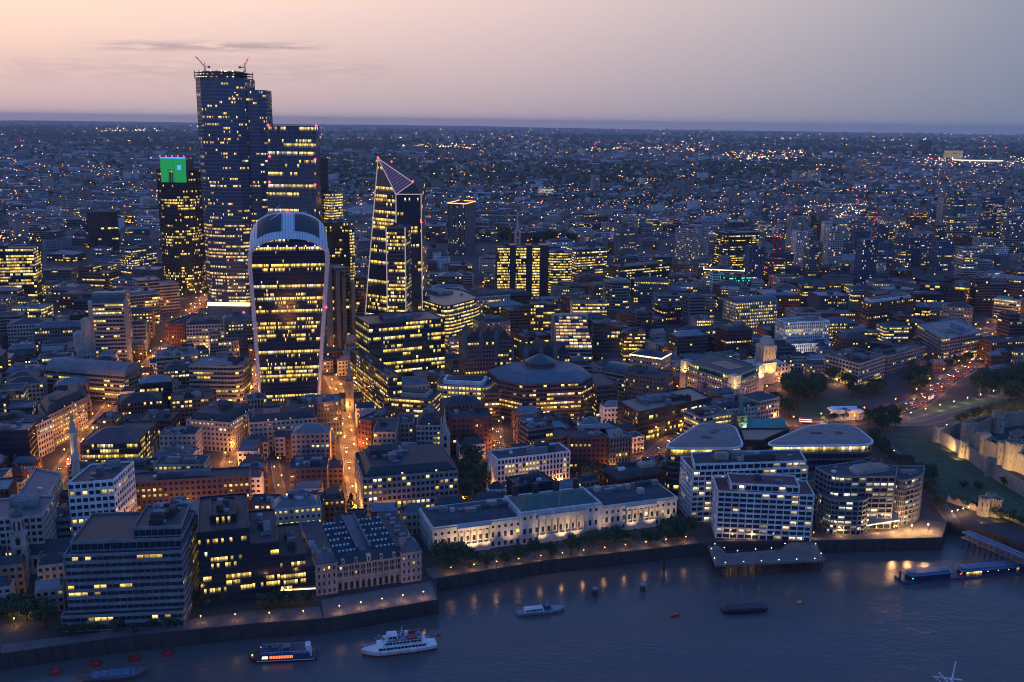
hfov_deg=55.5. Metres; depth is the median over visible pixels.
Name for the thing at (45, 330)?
office block
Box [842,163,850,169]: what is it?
tower block
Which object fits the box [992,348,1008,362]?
townhouse
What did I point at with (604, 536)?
tree
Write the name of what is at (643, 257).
city block
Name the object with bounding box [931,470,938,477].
tree
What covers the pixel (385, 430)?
parapet block
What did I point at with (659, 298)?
office block
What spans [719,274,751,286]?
cyan block
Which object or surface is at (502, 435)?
pavement
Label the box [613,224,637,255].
tower block
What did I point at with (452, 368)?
office block
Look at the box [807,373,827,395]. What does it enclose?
tree
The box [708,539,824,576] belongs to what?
jetty
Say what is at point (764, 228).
city block
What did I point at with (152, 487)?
long office
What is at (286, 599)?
tree
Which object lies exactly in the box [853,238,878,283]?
apartment block
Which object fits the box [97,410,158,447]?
office block
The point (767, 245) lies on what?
city block
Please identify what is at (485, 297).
office block
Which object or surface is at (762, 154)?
distant lights
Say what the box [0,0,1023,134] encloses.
sky
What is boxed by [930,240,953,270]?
tower block
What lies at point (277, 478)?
road
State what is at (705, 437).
curved glass office
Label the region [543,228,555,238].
tree
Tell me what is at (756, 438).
glazed hall
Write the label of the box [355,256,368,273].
office block
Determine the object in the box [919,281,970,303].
pier block
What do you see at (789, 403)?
tree
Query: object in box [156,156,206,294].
octagonal tower
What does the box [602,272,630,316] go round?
stepped tower
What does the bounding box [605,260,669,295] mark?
banded office
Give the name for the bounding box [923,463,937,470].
tree
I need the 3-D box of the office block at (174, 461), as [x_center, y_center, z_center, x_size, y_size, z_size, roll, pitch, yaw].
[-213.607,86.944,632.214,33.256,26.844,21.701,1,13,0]
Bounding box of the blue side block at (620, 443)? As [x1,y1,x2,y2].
[595,426,631,465]
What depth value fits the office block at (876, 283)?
1455.06 m
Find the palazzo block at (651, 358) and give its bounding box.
[629,349,671,369]
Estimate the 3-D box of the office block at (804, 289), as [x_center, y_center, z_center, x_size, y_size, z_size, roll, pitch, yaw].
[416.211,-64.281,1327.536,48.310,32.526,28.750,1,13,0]
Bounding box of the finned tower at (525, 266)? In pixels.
[495,243,548,299]
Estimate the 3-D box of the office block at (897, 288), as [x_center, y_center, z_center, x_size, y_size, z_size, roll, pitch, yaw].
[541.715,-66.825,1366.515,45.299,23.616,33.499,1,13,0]
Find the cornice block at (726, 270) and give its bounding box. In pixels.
[703,266,744,278]
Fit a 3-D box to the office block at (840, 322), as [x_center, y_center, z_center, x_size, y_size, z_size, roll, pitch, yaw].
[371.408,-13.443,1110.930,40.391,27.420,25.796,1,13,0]
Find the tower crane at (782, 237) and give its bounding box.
[774,210,795,258]
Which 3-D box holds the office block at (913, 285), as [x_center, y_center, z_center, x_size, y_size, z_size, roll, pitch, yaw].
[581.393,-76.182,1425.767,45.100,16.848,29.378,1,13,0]
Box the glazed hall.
[740,428,788,450]
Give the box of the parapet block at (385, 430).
[373,418,399,444]
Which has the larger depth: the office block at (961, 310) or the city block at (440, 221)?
the city block at (440, 221)
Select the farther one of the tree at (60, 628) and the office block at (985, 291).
the office block at (985, 291)
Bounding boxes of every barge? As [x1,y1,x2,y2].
[82,666,145,681]
[721,602,768,613]
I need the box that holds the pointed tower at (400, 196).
[365,157,427,314]
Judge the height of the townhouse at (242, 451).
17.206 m
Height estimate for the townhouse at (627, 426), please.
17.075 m
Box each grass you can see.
[790,394,861,418]
[888,431,1023,528]
[920,399,1023,413]
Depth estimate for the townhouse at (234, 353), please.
963.68 m
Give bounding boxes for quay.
[321,580,436,617]
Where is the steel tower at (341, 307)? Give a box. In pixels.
[324,264,355,348]
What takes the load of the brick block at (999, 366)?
on the ground at (898, 388)
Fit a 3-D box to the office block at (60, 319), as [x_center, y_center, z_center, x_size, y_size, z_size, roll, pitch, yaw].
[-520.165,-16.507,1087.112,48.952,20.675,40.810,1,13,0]
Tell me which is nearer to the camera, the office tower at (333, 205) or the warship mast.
the warship mast
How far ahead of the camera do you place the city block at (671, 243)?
1938.56 m
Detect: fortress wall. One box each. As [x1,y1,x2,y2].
[939,431,1023,496]
[945,410,1022,435]
[947,495,1023,525]
[967,429,1023,474]
[976,411,1023,431]
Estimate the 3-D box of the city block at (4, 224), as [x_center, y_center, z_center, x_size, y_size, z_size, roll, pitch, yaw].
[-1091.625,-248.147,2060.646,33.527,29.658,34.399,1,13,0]
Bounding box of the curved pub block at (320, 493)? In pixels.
[310,490,325,521]
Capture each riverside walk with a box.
[1,607,322,652]
[425,536,697,578]
[715,520,945,540]
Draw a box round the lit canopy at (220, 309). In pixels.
[207,302,249,316]
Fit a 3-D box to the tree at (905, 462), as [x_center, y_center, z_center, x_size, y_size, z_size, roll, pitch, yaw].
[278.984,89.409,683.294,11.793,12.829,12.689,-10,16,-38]
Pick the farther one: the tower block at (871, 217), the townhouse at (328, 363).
the tower block at (871, 217)
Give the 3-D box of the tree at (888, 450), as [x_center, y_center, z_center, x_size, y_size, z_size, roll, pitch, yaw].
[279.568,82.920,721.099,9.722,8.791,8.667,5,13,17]
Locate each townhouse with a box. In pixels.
[0,333,6,347]
[0,546,5,555]
[0,553,28,594]
[0,575,15,597]
[2,465,27,479]
[7,350,25,364]
[8,342,36,355]
[11,454,42,468]
[15,337,32,342]
[15,464,37,477]
[16,478,26,492]
[17,348,36,364]
[22,338,34,344]
[30,356,38,363]
[34,576,67,612]
[37,551,67,587]
[41,345,65,353]
[59,490,69,502]
[59,498,68,504]
[67,460,99,481]
[68,341,73,348]
[76,349,95,359]
[84,389,89,398]
[86,397,91,414]
[97,356,116,359]
[98,349,117,360]
[120,386,134,394]
[126,412,143,416]
[133,339,145,353]
[135,341,146,358]
[135,469,149,471]
[141,367,153,376]
[149,358,156,374]
[151,439,157,455]
[161,343,173,348]
[163,397,167,409]
[172,378,180,391]
[177,384,189,390]
[182,343,193,347]
[196,345,208,355]
[219,351,237,356]
[237,443,259,465]
[238,336,247,350]
[238,461,267,472]
[241,437,262,453]
[245,433,269,457]
[246,452,265,460]
[248,344,254,361]
[251,469,263,495]
[254,469,270,491]
[274,429,290,455]
[285,430,291,461]
[293,478,322,491]
[295,453,322,457]
[322,356,332,372]
[323,347,342,366]
[329,459,343,483]
[331,433,336,457]
[334,510,366,519]
[337,355,349,375]
[344,343,355,350]
[345,335,355,342]
[347,508,365,512]
[355,400,373,426]
[359,408,375,416]
[370,499,397,515]
[400,501,424,534]
[414,417,416,441]
[435,494,462,505]
[444,353,458,367]
[456,435,485,460]
[470,490,504,501]
[486,480,505,495]
[509,442,526,447]
[511,405,542,427]
[512,329,522,340]
[513,415,516,438]
[517,326,527,330]
[531,440,558,445]
[549,412,570,425]
[554,478,572,488]
[571,418,578,427]
[573,471,599,487]
[577,416,600,426]
[599,399,617,423]
[602,353,621,359]
[603,420,617,425]
[617,421,637,431]
[627,431,643,452]
[645,337,658,348]
[649,328,665,340]
[649,455,666,464]
[651,338,663,349]
[655,458,666,485]
[658,341,668,351]
[668,351,680,369]
[671,361,680,371]
[673,372,679,386]
[680,353,700,358]
[696,382,708,393]
[706,387,732,398]
[735,348,749,357]
[736,350,747,359]
[752,334,760,341]
[776,355,791,371]
[788,352,804,370]
[803,352,815,360]
[803,360,824,376]
[806,354,825,363]
[807,471,816,489]
[813,342,826,351]
[816,346,833,354]
[870,348,881,351]
[870,458,881,462]
[909,338,922,344]
[910,358,926,366]
[925,348,937,362]
[927,359,946,371]
[984,351,1001,366]
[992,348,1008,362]
[1008,347,1023,363]
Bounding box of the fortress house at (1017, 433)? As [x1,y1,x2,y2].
[1008,428,1023,440]
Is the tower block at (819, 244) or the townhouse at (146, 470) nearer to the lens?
the townhouse at (146, 470)
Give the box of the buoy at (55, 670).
[49,667,61,674]
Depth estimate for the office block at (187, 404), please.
763.96 m
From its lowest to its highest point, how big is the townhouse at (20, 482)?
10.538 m
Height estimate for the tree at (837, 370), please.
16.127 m
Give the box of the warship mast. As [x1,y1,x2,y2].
[933,661,961,681]
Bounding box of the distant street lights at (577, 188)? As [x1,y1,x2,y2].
[1,126,1023,248]
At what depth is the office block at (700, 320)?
1116.42 m
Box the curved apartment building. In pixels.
[813,460,924,534]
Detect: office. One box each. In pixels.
[55,503,71,537]
[61,502,199,631]
[67,459,137,536]
[73,291,133,361]
[80,426,151,462]
[119,243,157,273]
[135,466,251,510]
[156,346,197,374]
[189,356,252,402]
[197,492,317,606]
[350,310,444,409]
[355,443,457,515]
[383,387,440,418]
[416,404,441,443]
[423,287,479,336]
[437,374,492,402]
[459,319,511,375]
[482,353,617,423]
[514,336,569,361]
[551,313,591,363]
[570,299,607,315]
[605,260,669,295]
[617,386,711,440]
[665,423,742,495]
[722,294,778,328]
[765,249,793,264]
[768,424,873,471]
[824,347,885,384]
[875,343,925,374]
[916,318,982,362]
[992,295,1023,316]
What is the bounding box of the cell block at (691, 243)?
[674,226,709,259]
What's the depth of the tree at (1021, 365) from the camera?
931.15 m
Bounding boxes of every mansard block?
[37,381,88,446]
[186,399,254,451]
[248,404,316,450]
[703,395,757,424]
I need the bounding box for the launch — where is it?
[516,603,564,616]
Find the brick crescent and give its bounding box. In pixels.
[870,339,901,349]
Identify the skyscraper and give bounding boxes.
[194,70,272,314]
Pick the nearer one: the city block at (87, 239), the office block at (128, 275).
the office block at (128, 275)
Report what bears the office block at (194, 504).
on the ground at (898, 388)
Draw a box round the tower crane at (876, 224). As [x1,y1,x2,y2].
[874,212,877,238]
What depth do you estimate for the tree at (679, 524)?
573.74 m
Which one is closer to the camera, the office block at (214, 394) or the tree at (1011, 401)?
the office block at (214, 394)
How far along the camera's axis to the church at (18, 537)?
515.93 m
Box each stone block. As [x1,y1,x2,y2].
[0,410,54,457]
[0,493,57,555]
[625,366,673,397]
[739,391,779,417]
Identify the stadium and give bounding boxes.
[952,158,1002,162]
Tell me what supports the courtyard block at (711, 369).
on the ground at (898, 388)
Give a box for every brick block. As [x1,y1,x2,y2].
[165,313,209,345]
[248,494,280,510]
[358,407,397,450]
[449,406,491,454]
[567,428,608,473]
[655,303,681,323]
[977,334,1023,358]
[977,364,1013,373]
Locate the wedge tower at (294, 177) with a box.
[267,124,321,221]
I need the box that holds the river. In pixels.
[0,533,1023,681]
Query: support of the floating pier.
on the river
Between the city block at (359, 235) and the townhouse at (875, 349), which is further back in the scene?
the city block at (359, 235)
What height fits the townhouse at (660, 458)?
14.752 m
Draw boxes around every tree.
[0,600,20,621]
[6,591,25,602]
[6,602,18,620]
[13,598,36,620]
[21,592,35,603]
[28,599,58,628]
[35,596,55,612]
[54,623,67,635]
[67,623,80,634]
[79,622,88,632]
[88,622,97,632]
[108,618,121,631]
[118,620,124,629]
[129,623,138,631]
[146,618,156,627]
[160,617,169,625]
[169,615,179,624]
[180,288,187,296]
[191,590,202,605]
[198,595,212,606]
[219,593,228,600]
[255,592,270,609]
[266,593,278,608]
[272,589,286,605]
[281,590,296,605]
[289,591,301,604]
[302,589,314,604]
[345,493,354,512]
[427,539,457,568]
[441,553,461,571]
[451,541,470,564]
[453,460,465,472]
[458,441,484,463]
[458,468,470,479]
[458,476,478,498]
[458,479,481,501]
[461,546,480,567]
[462,452,483,464]
[462,459,477,470]
[469,465,491,491]
[475,461,487,473]
[475,477,486,491]
[477,232,485,238]
[478,550,495,567]
[496,230,508,243]
[496,548,514,564]
[499,225,510,235]
[509,543,528,562]
[526,539,543,558]
[532,233,540,240]
[537,235,546,241]
[542,540,560,557]
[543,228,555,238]
[561,533,581,554]
[565,232,574,239]
[568,233,577,239]
[575,463,594,473]
[579,528,599,553]
[582,459,600,472]
[594,464,606,474]
[594,527,616,549]
[606,524,625,547]
[624,528,638,546]
[640,528,661,545]
[658,522,676,543]
[660,513,686,536]
[673,517,687,537]
[674,524,690,541]
[681,515,698,536]
[681,519,696,529]
[769,390,782,400]
[779,374,797,396]
[780,375,797,395]
[780,396,799,415]
[783,371,796,393]
[783,377,803,395]
[785,374,806,397]
[785,395,802,410]
[794,378,810,398]
[796,384,812,403]
[806,375,827,397]
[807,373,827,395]
[809,381,827,399]
[822,414,833,422]
[825,369,837,382]
[827,366,840,381]
[829,412,838,420]
[840,373,852,385]
[840,407,851,418]
[842,372,855,381]
[846,381,856,393]
[851,384,866,396]
[863,409,876,422]
[866,378,877,390]
[867,381,879,393]
[867,426,880,434]
[869,431,880,446]
[872,415,886,428]
[872,437,888,453]
[873,378,886,386]
[873,381,884,393]
[874,413,891,430]
[876,405,886,412]
[876,407,885,414]
[882,447,894,457]
[886,404,901,415]
[889,452,896,461]
[890,415,902,426]
[896,453,904,463]
[898,404,905,413]
[898,454,915,464]
[901,370,917,384]
[901,459,911,464]
[908,461,924,466]
[910,364,921,372]
[910,377,918,391]
[912,376,928,392]
[914,368,925,375]
[922,364,931,371]
[922,371,934,379]
[922,479,934,495]
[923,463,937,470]
[924,469,931,476]
[924,478,936,489]
[924,486,939,494]
[929,493,944,506]
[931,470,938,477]
[932,496,946,509]
[948,359,956,365]
[951,493,962,499]
[952,355,960,361]
[954,412,969,421]
[959,354,968,363]
[959,480,968,488]
[962,497,971,504]
[963,351,973,362]
[966,408,980,418]
[969,372,993,397]
[970,497,978,505]
[972,406,984,415]
[973,482,983,488]
[978,367,998,379]
[983,405,993,414]
[985,375,998,394]
[987,402,1002,410]
[990,506,1003,514]
[991,370,1010,392]
[994,510,1005,518]
[999,368,1022,381]
[999,401,1009,409]
[1000,477,1006,484]
[1002,382,1023,397]
[1005,508,1017,521]
[1006,365,1023,375]
[1006,380,1023,397]
[1007,398,1020,410]
[1014,361,1023,375]
[1014,397,1023,407]
[1015,514,1023,524]
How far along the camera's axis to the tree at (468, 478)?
631.78 m
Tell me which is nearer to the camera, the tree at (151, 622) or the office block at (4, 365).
the tree at (151, 622)
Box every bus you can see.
[66,455,70,465]
[799,417,812,423]
[928,393,933,399]
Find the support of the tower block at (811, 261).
on the ground at (898, 388)
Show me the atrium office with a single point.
(570, 333)
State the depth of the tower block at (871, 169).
4814.09 m
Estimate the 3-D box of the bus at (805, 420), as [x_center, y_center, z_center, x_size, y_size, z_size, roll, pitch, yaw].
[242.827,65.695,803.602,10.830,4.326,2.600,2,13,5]
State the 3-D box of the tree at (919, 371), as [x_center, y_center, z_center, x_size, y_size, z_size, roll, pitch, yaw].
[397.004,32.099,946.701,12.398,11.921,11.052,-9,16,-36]
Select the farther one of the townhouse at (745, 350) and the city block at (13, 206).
the city block at (13, 206)
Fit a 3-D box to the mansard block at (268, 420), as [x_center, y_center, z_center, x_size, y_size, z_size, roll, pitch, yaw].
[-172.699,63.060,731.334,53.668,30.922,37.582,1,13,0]
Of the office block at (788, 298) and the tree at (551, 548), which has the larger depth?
the office block at (788, 298)
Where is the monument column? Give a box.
[66,413,79,477]
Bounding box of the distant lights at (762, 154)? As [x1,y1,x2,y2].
[723,150,801,159]
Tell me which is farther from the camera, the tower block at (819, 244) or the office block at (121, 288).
the tower block at (819, 244)
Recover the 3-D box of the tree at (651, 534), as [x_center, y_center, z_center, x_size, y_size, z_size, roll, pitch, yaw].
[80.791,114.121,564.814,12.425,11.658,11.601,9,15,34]
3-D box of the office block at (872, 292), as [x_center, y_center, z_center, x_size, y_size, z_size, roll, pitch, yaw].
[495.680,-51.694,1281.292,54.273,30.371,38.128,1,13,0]
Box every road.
[55,294,207,478]
[224,362,256,466]
[271,460,285,495]
[326,375,358,507]
[463,420,861,502]
[492,423,501,449]
[766,384,782,417]
[860,321,996,418]
[862,400,1023,424]
[887,447,957,522]
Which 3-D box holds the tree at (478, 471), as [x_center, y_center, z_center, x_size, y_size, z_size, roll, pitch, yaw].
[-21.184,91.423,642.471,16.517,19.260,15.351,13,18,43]
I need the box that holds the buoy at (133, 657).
[128,654,139,661]
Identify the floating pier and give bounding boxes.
[894,560,1023,584]
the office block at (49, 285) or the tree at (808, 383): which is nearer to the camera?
the tree at (808, 383)
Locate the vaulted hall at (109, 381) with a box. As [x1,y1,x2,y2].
[45,357,142,401]
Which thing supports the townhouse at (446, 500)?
on the ground at (898, 388)
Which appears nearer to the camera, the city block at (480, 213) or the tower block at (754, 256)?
the tower block at (754, 256)
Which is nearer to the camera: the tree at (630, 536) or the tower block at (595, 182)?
the tree at (630, 536)
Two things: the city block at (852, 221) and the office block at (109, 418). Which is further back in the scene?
the city block at (852, 221)
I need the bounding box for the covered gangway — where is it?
[961,530,1023,574]
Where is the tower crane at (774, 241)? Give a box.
[770,208,777,287]
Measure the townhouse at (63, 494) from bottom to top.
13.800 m
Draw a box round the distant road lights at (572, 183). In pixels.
[11,137,1013,239]
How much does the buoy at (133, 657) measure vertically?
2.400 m
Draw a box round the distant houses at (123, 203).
[0,124,1023,224]
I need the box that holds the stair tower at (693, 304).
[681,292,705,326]
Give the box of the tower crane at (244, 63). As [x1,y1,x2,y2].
[239,57,248,71]
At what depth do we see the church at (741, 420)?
757.98 m
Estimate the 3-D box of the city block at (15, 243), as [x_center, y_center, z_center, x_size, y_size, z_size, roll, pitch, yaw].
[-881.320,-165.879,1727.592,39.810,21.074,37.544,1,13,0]
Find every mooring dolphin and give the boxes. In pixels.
[592,587,597,596]
[640,582,645,591]
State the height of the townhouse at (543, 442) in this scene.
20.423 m
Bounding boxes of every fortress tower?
[932,424,945,442]
[958,439,968,458]
[960,420,976,440]
[974,430,991,454]
[976,495,991,516]
[984,457,997,476]
[985,492,997,497]
[990,496,1003,517]
[991,409,1005,432]
[996,440,1004,465]
[1001,439,1023,470]
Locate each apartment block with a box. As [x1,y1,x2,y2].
[678,449,808,521]
[710,472,814,541]
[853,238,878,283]
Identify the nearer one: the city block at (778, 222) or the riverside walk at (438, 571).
the riverside walk at (438, 571)
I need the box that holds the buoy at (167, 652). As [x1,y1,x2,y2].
[162,649,173,656]
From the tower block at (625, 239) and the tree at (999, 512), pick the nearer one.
the tree at (999, 512)
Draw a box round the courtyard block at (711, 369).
[679,351,764,393]
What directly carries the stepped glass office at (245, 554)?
on the ground at (898, 388)
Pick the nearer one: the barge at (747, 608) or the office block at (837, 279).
the barge at (747, 608)
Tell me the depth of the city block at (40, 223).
2040.55 m
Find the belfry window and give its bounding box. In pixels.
[15,534,27,544]
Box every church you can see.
[9,216,16,237]
[9,503,73,578]
[338,352,362,411]
[439,407,450,455]
[514,212,537,244]
[733,394,786,433]
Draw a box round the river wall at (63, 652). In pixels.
[0,521,1023,669]
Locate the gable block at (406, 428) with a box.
[397,414,414,441]
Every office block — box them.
[0,286,24,295]
[0,294,17,311]
[0,310,24,338]
[0,348,8,376]
[0,376,28,400]
[0,392,36,413]
[0,421,38,466]
[0,454,9,468]
[0,468,12,477]
[0,477,17,497]
[3,362,46,376]
[3,370,42,383]
[5,376,48,407]
[7,317,52,346]
[7,353,15,366]
[11,303,53,317]
[17,294,36,304]
[34,320,80,351]
[37,351,73,365]
[41,337,72,349]
[42,265,72,266]
[42,265,76,279]
[43,278,62,297]
[45,317,67,320]
[51,282,92,302]
[53,377,90,398]
[57,277,77,283]
[59,288,102,307]
[65,356,88,358]
[69,310,88,320]
[73,293,91,315]
[77,264,118,289]
[90,417,139,431]
[92,263,116,269]
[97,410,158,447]
[101,289,120,290]
[104,457,157,470]
[110,287,128,289]
[111,277,132,287]
[117,391,162,416]
[120,274,142,277]
[121,287,161,324]
[131,265,162,280]
[131,307,155,338]
[131,317,148,349]
[132,276,180,312]
[137,409,180,441]
[139,374,172,409]
[147,322,150,344]
[152,443,197,457]
[153,453,210,470]
[159,425,202,453]
[163,358,193,386]
[165,495,198,514]
[171,390,212,426]
[173,388,216,400]
[186,315,224,352]
[197,308,207,313]
[209,329,239,356]
[212,351,234,356]
[221,310,252,343]
[245,391,280,408]
[271,488,321,523]
[286,394,318,411]
[289,457,329,490]
[291,423,331,459]
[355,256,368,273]
[393,442,420,445]
[401,376,429,388]
[412,368,446,389]
[429,271,440,284]
[430,284,464,288]
[438,272,463,284]
[440,395,481,419]
[445,335,458,353]
[445,360,458,374]
[449,263,473,272]
[457,270,473,285]
[468,288,509,315]
[473,313,510,337]
[484,273,494,286]
[484,300,523,314]
[493,289,530,303]
[500,304,528,334]
[506,469,553,494]
[514,330,550,347]
[514,412,571,443]
[517,420,566,445]
[532,295,560,302]
[538,299,560,312]
[550,283,584,295]
[558,281,597,293]
[560,293,597,312]
[570,355,590,371]
[573,273,605,281]
[577,423,614,427]
[587,312,611,333]
[589,281,602,298]
[591,359,625,371]
[600,457,665,486]
[611,308,634,323]
[627,307,665,338]
[633,276,667,302]
[652,292,681,313]
[668,273,691,285]
[668,286,685,291]
[668,330,707,355]
[671,281,697,291]
[673,325,714,339]
[678,291,717,310]
[682,296,714,317]
[682,406,731,433]
[689,276,709,288]
[689,314,733,327]
[692,329,713,351]
[713,280,744,294]
[714,320,752,351]
[715,350,739,358]
[718,285,756,310]
[728,291,749,296]
[749,339,795,357]
[751,278,763,287]
[757,288,785,291]
[757,289,799,316]
[757,324,774,337]
[768,273,803,285]
[771,283,797,293]
[776,304,782,317]
[783,278,825,286]
[785,307,821,317]
[797,282,828,289]
[798,282,834,306]
[807,291,848,308]
[815,308,855,320]
[822,272,853,287]
[825,317,857,341]
[832,332,870,351]
[833,327,877,339]
[841,283,860,293]
[846,285,875,301]
[864,289,914,297]
[865,278,904,288]
[876,321,909,344]
[878,286,913,290]
[885,311,927,339]
[890,283,918,288]
[906,290,943,302]
[914,276,950,283]
[915,301,929,321]
[925,302,948,320]
[941,302,972,324]
[954,279,968,284]
[968,275,1009,311]
[991,277,1003,281]
[996,310,1023,335]
[1003,276,1023,297]
[1020,300,1023,316]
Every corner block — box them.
[18,468,62,506]
[323,488,344,521]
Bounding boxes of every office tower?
[0,245,44,302]
[87,209,119,250]
[320,157,328,222]
[323,191,343,220]
[323,218,350,281]
[349,228,354,281]
[354,273,367,314]
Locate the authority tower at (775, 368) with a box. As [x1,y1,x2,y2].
[743,335,789,383]
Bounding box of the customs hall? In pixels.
[418,478,677,555]
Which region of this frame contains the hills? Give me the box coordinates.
[0,120,1023,137]
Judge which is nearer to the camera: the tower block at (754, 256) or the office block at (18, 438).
the office block at (18, 438)
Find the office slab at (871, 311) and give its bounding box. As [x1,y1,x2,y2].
[856,293,915,327]
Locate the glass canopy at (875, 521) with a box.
[866,512,899,531]
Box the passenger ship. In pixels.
[361,628,440,656]
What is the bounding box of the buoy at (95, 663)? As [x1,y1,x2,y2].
[89,659,101,666]
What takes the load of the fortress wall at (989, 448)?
on the ground at (898, 388)
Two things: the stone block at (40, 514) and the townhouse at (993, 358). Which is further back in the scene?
the townhouse at (993, 358)
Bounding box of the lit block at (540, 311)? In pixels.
[528,299,554,330]
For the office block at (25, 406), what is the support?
on the ground at (898, 388)
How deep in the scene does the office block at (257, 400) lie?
761.57 m
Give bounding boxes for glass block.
[386,223,411,311]
[590,318,621,361]
[621,327,645,361]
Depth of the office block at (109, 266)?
1476.36 m
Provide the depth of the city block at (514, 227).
2095.46 m
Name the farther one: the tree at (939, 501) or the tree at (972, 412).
the tree at (972, 412)
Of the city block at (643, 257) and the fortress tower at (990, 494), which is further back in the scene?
the city block at (643, 257)
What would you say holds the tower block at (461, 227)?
on the ground at (898, 388)
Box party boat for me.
[248,641,317,662]
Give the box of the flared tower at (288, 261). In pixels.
[242,205,329,402]
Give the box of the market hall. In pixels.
[300,510,421,595]
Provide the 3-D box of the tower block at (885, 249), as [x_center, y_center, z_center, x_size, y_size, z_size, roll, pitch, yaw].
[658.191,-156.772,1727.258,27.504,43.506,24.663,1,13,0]
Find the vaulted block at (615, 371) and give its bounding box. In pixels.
[603,361,637,399]
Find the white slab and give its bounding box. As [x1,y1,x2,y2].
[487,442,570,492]
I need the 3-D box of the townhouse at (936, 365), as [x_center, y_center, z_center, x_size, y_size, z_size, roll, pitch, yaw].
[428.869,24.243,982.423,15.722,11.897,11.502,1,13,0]
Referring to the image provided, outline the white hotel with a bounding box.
[774,315,831,353]
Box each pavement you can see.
[52,294,207,484]
[220,362,256,467]
[270,460,286,495]
[323,375,357,508]
[345,419,868,512]
[492,419,504,449]
[764,383,789,425]
[860,319,997,422]
[862,400,1010,426]
[867,430,961,523]
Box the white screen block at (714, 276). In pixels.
[709,271,723,291]
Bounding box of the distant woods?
[0,121,1023,240]
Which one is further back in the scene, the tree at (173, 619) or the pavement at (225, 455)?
the pavement at (225, 455)
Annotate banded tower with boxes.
[548,249,571,293]
[567,245,607,281]
[713,230,759,267]
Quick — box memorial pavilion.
[827,406,864,420]
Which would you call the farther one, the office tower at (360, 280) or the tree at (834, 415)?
the office tower at (360, 280)
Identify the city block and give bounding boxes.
[0,216,8,228]
[0,229,9,238]
[3,202,26,213]
[4,241,26,244]
[7,237,27,244]
[20,208,47,218]
[28,222,56,227]
[28,225,65,242]
[36,219,66,228]
[42,238,72,250]
[45,217,62,219]
[45,224,60,229]
[46,205,79,215]
[47,250,85,261]
[61,236,85,245]
[66,217,87,225]
[74,230,85,236]
[85,234,89,247]
[91,245,112,254]
[91,254,119,262]
[108,259,120,270]
[110,250,119,255]
[117,214,133,223]
[118,219,122,229]
[121,235,151,246]
[125,226,149,235]
[135,209,158,222]
[137,215,159,225]
[140,206,158,208]
[349,227,370,236]
[354,230,364,237]
[354,239,370,251]
[359,248,369,258]
[426,209,447,216]
[427,220,447,226]
[427,222,444,236]
[427,259,437,270]
[428,249,447,259]
[433,252,449,269]
[435,233,447,242]
[441,261,469,272]
[475,210,500,217]
[475,217,482,224]
[475,225,495,234]
[475,235,481,242]
[479,255,494,273]
[480,227,499,240]
[484,221,512,229]
[485,214,506,221]
[485,249,495,255]
[504,225,522,230]
[505,212,529,215]
[509,231,532,242]
[525,226,543,231]
[537,229,564,235]
[538,222,555,229]
[546,237,574,247]
[549,244,566,248]
[558,212,579,221]
[564,218,593,228]
[569,225,592,237]
[573,221,592,228]
[580,212,607,221]
[580,233,602,242]
[580,241,603,246]
[593,223,600,230]
[593,229,613,237]
[601,220,618,231]
[607,240,613,253]
[613,253,638,262]
[618,212,635,219]
[621,216,640,223]
[631,253,650,260]
[632,223,651,232]
[641,227,668,237]
[641,236,658,245]
[644,217,671,225]
[653,252,671,261]
[662,223,677,231]
[664,217,675,221]
[669,240,674,247]
[670,261,697,274]
[672,221,687,227]
[676,271,696,277]
[685,259,712,269]
[688,223,718,227]
[692,219,724,226]
[695,255,713,262]
[701,216,729,221]
[710,228,724,234]
[725,220,744,226]
[737,215,763,223]
[750,223,774,227]
[757,223,777,232]
[759,239,775,247]
[759,241,773,249]
[765,233,778,242]
[772,215,786,219]
[772,227,778,232]
[776,220,786,226]
[785,264,802,275]
[817,264,839,277]
[841,261,850,270]
[842,253,855,261]
[843,241,849,251]
[844,215,866,219]
[850,219,866,223]
[850,223,872,230]
[850,260,885,272]
[868,227,896,233]
[890,267,912,276]
[913,225,930,234]
[944,274,969,283]
[950,232,981,239]
[976,229,999,237]
[977,257,993,268]
[977,270,1002,277]
[978,252,1000,265]
[993,275,1013,278]
[994,246,1008,254]
[1004,266,1023,275]
[1009,253,1023,261]
[1019,245,1023,252]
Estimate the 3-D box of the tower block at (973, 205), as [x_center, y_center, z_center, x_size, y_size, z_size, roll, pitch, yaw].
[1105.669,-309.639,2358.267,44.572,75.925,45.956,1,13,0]
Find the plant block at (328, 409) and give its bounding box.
[314,393,342,436]
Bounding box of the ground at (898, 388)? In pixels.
[0,124,1023,652]
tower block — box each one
[61,192,78,219]
[448,200,475,254]
[456,164,463,172]
[468,156,473,164]
[538,188,553,195]
[562,174,572,182]
[579,148,585,155]
[590,175,599,190]
[604,196,616,204]
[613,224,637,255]
[676,214,688,224]
[708,235,714,254]
[718,255,731,266]
[739,226,758,230]
[744,244,764,279]
[759,203,768,220]
[763,257,785,281]
[779,223,786,239]
[785,215,810,250]
[790,229,807,267]
[792,171,805,183]
[802,244,819,278]
[807,170,820,181]
[807,233,816,244]
[813,222,820,240]
[813,241,822,262]
[820,220,831,240]
[821,223,844,271]
[828,217,850,239]
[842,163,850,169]
[849,229,869,253]
[856,159,869,172]
[866,164,878,175]
[866,210,881,223]
[872,224,888,241]
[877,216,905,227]
[877,240,892,265]
[888,230,893,242]
[892,228,906,259]
[893,249,911,269]
[903,237,921,265]
[905,211,927,226]
[916,232,934,265]
[918,140,931,153]
[925,208,936,217]
[930,223,945,239]
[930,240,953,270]
[935,197,943,223]
[942,195,966,222]
[942,216,965,238]
[943,150,962,159]
[953,233,972,245]
[954,246,979,275]
[957,212,978,232]
[965,197,981,229]
[971,195,1004,227]
[972,237,996,253]
[996,149,1007,159]
[998,219,1023,252]
[1003,208,1007,218]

